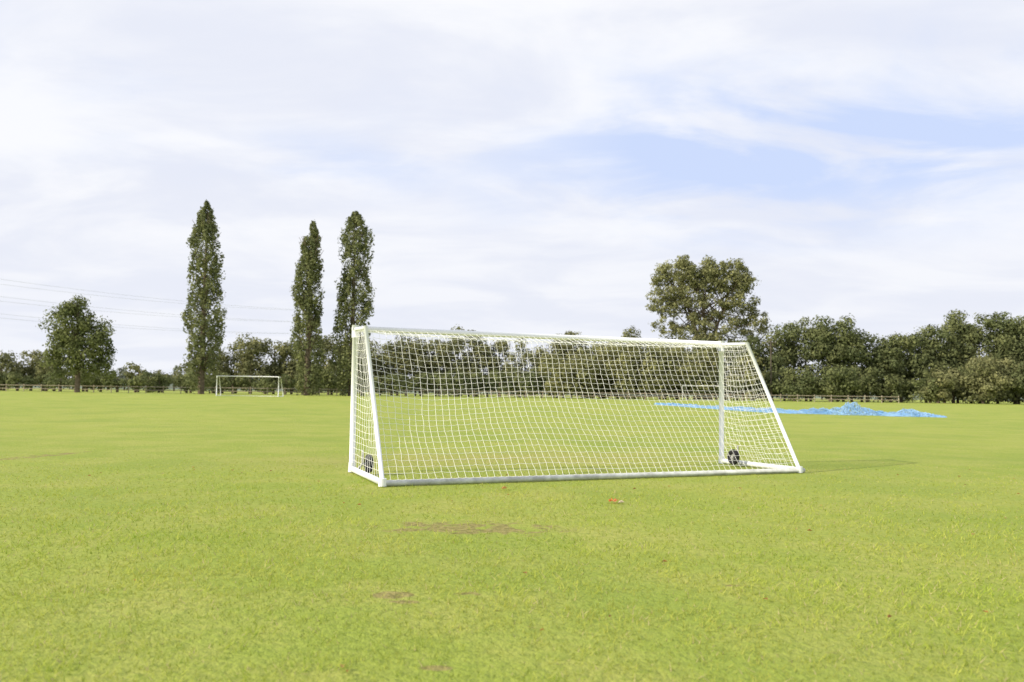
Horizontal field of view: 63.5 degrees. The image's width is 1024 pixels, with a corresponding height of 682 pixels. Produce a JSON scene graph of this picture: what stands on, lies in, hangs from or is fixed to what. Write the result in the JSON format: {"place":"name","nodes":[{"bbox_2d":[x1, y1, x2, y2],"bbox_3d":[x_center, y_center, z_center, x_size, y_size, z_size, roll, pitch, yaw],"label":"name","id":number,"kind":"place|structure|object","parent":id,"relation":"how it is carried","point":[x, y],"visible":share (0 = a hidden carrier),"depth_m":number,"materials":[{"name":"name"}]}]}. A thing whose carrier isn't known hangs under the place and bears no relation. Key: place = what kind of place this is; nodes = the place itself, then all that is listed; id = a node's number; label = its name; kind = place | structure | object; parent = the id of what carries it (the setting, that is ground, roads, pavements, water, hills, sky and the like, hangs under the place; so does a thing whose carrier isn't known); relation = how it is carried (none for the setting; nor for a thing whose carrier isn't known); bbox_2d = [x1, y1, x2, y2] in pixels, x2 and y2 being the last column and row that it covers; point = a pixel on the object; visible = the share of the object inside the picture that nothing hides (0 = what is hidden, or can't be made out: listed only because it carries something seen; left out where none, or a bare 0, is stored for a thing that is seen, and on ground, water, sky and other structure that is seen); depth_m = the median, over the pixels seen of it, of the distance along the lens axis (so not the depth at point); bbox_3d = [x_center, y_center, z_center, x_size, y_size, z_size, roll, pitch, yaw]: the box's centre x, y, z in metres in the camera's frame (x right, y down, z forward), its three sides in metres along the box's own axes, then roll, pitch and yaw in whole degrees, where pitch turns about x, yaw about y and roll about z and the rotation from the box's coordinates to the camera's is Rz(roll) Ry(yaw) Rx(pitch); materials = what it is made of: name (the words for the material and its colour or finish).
{"place":"outdoors","nodes":[
{"label":"outdoors","id":0,"kind":"place"},
{"bbox_2d":[0,388,1023,681],"bbox_3d":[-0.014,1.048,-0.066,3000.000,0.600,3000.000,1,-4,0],"label":"grass field","id":1,"kind":"structure","parent":0,"point":[68,426],"depth_m":7.86,"materials":[{"name":"green plant"}]},
{"bbox_2d":[37,295,117,391],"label":"field maple tree","id":2,"kind":"object","parent":1,"relation":"on","point":[75,341],"visible":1,"depth_m":119.23,"materials":[{"name":"green plant"}]},
{"bbox_2d":[0,368,361,394],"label":"hedgerow","id":3,"kind":"object","parent":1,"relation":"on","point":[154,382],"visible":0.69,"depth_m":140.12,"materials":[{"name":"green plant"}]},
{"bbox_2d":[0,332,366,394],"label":"distant trees","id":4,"kind":"object","parent":1,"relation":"on","point":[249,365],"visible":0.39,"depth_m":147.80,"materials":[{"name":"green plant"}]},
{"bbox_2d":[180,199,226,393],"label":"poplar tree","id":5,"kind":"object","parent":1,"relation":"on","point":[206,223],"visible":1,"depth_m":119.72,"materials":[{"name":"green plant"}]},
{"bbox_2d":[216,376,283,396],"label":"football goal","id":6,"kind":"object","parent":1,"relation":"on","point":[247,376],"visible":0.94,"depth_m":98.86,"materials":[{"name":"white paint"}]},
{"bbox_2d":[290,219,326,395],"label":"poplar tree","id":7,"kind":"object","parent":1,"relation":"on","point":[309,261],"visible":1,"depth_m":118.69,"materials":[{"name":"green plant"}]},
{"bbox_2d":[328,211,376,395],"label":"poplar tree","id":8,"kind":"object","parent":1,"relation":"on","point":[353,278],"visible":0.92,"depth_m":120.75,"materials":[{"name":"green plant"}]},
{"bbox_2d":[0,384,898,402],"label":"wooden fence","id":9,"kind":"object","parent":1,"relation":"on","point":[388,393],"visible":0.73,"depth_m":125.48,"materials":[{"name":"brown wood"}]},
{"bbox_2d":[25,365,1004,401],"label":"distant trees","id":10,"kind":"object","parent":1,"relation":"on","point":[124,370],"visible":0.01,"depth_m":232.46,"materials":[{"name":"green plant"}]},
{"bbox_2d":[358,324,729,399],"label":"distant trees","id":11,"kind":"object","parent":1,"relation":"on","point":[405,350],"visible":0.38,"depth_m":156.32,"materials":[{"name":"green plant"}]},
{"bbox_2d":[357,366,739,399],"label":"hedgerow","id":12,"kind":"object","parent":1,"relation":"on","point":[430,383],"visible":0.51,"depth_m":145.16,"materials":[{"name":"green plant"}]},
{"bbox_2d":[88,467,1019,671],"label":"fallen leaves","id":13,"kind":"object","parent":1,"relation":"on","point":[504,487],"visible":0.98,"depth_m":8.25,"materials":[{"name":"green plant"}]},
{"bbox_2d":[348,325,804,486],"bbox_3d":[1.289,1.032,14.229,7.725,2.446,2.324,2,-4,-22],"label":"football goal","id":14,"kind":"object","parent":1,"relation":"on","point":[368,463],"visible":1,"depth_m":13.87,"materials":[{"name":"white paint"}]},
{"bbox_2d":[534,342,764,400],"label":"distant trees","id":15,"kind":"object","parent":1,"relation":"on","point":[658,374],"visible":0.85,"depth_m":142.63,"materials":[{"name":"green plant"}]},
{"bbox_2d":[682,385,728,399],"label":"football goal","id":16,"kind":"object","parent":1,"relation":"on","point":[685,392],"visible":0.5,"depth_m":141.21,"materials":[{"name":"white paint"}]},
{"bbox_2d":[645,254,773,399],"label":"lime tree","id":17,"kind":"object","parent":1,"relation":"on","point":[711,273],"visible":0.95,"depth_m":159.73,"materials":[{"name":"green plant"}]},
{"bbox_2d":[766,339,775,397],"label":"utility pole","id":18,"kind":"object","parent":1,"relation":"on","point":[770,342],"visible":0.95,"depth_m":141.99,"materials":[{"name":"brown wood"}]},
{"bbox_2d":[654,402,945,417],"bbox_3d":[18.628,5.250,67.626,7.098,0.902,34.140,2,-4,-24],"label":"blue netting","id":19,"kind":"object","parent":1,"relation":"on","point":[851,407],"visible":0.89,"depth_m":57.11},
{"bbox_2d":[679,309,1023,403],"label":"distant trees","id":20,"kind":"object","parent":1,"relation":"on","point":[835,348],"visible":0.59,"depth_m":148.20,"materials":[{"name":"green plant"}]},
{"bbox_2d":[727,359,1023,403],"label":"hedgerow","id":21,"kind":"object","parent":1,"relation":"on","point":[848,383],"visible":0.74,"depth_m":141.31,"materials":[{"name":"green plant"}]},
{"bbox_2d":[918,348,1023,403],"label":"distant trees","id":22,"kind":"object","parent":1,"relation":"on","point":[985,380],"visible":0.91,"depth_m":138.54,"materials":[{"name":"green plant"}]},
{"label":"electricity pylon","id":23,"kind":"object","parent":1,"relation":"on","visible":0},
{"bbox_2d":[0,279,296,333],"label":"power lines","id":24,"kind":"object","parent":23,"relation":"attached to","point":[140,311],"visible":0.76,"depth_m":261.68,"materials":[{"name":"metal"}]},
{"bbox_2d":[2,379,1021,400],"bbox_3d":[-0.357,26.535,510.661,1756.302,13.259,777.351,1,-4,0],"label":"hills","id":25,"kind":"structure","parent":0,"point":[428,388],"depth_m":532.16,"materials":[{"name":"green plant"}]},
{"bbox_2d":[0,0,1023,377],"label":"sky","id":26,"kind":"structure","parent":0,"point":[513,166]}
]}

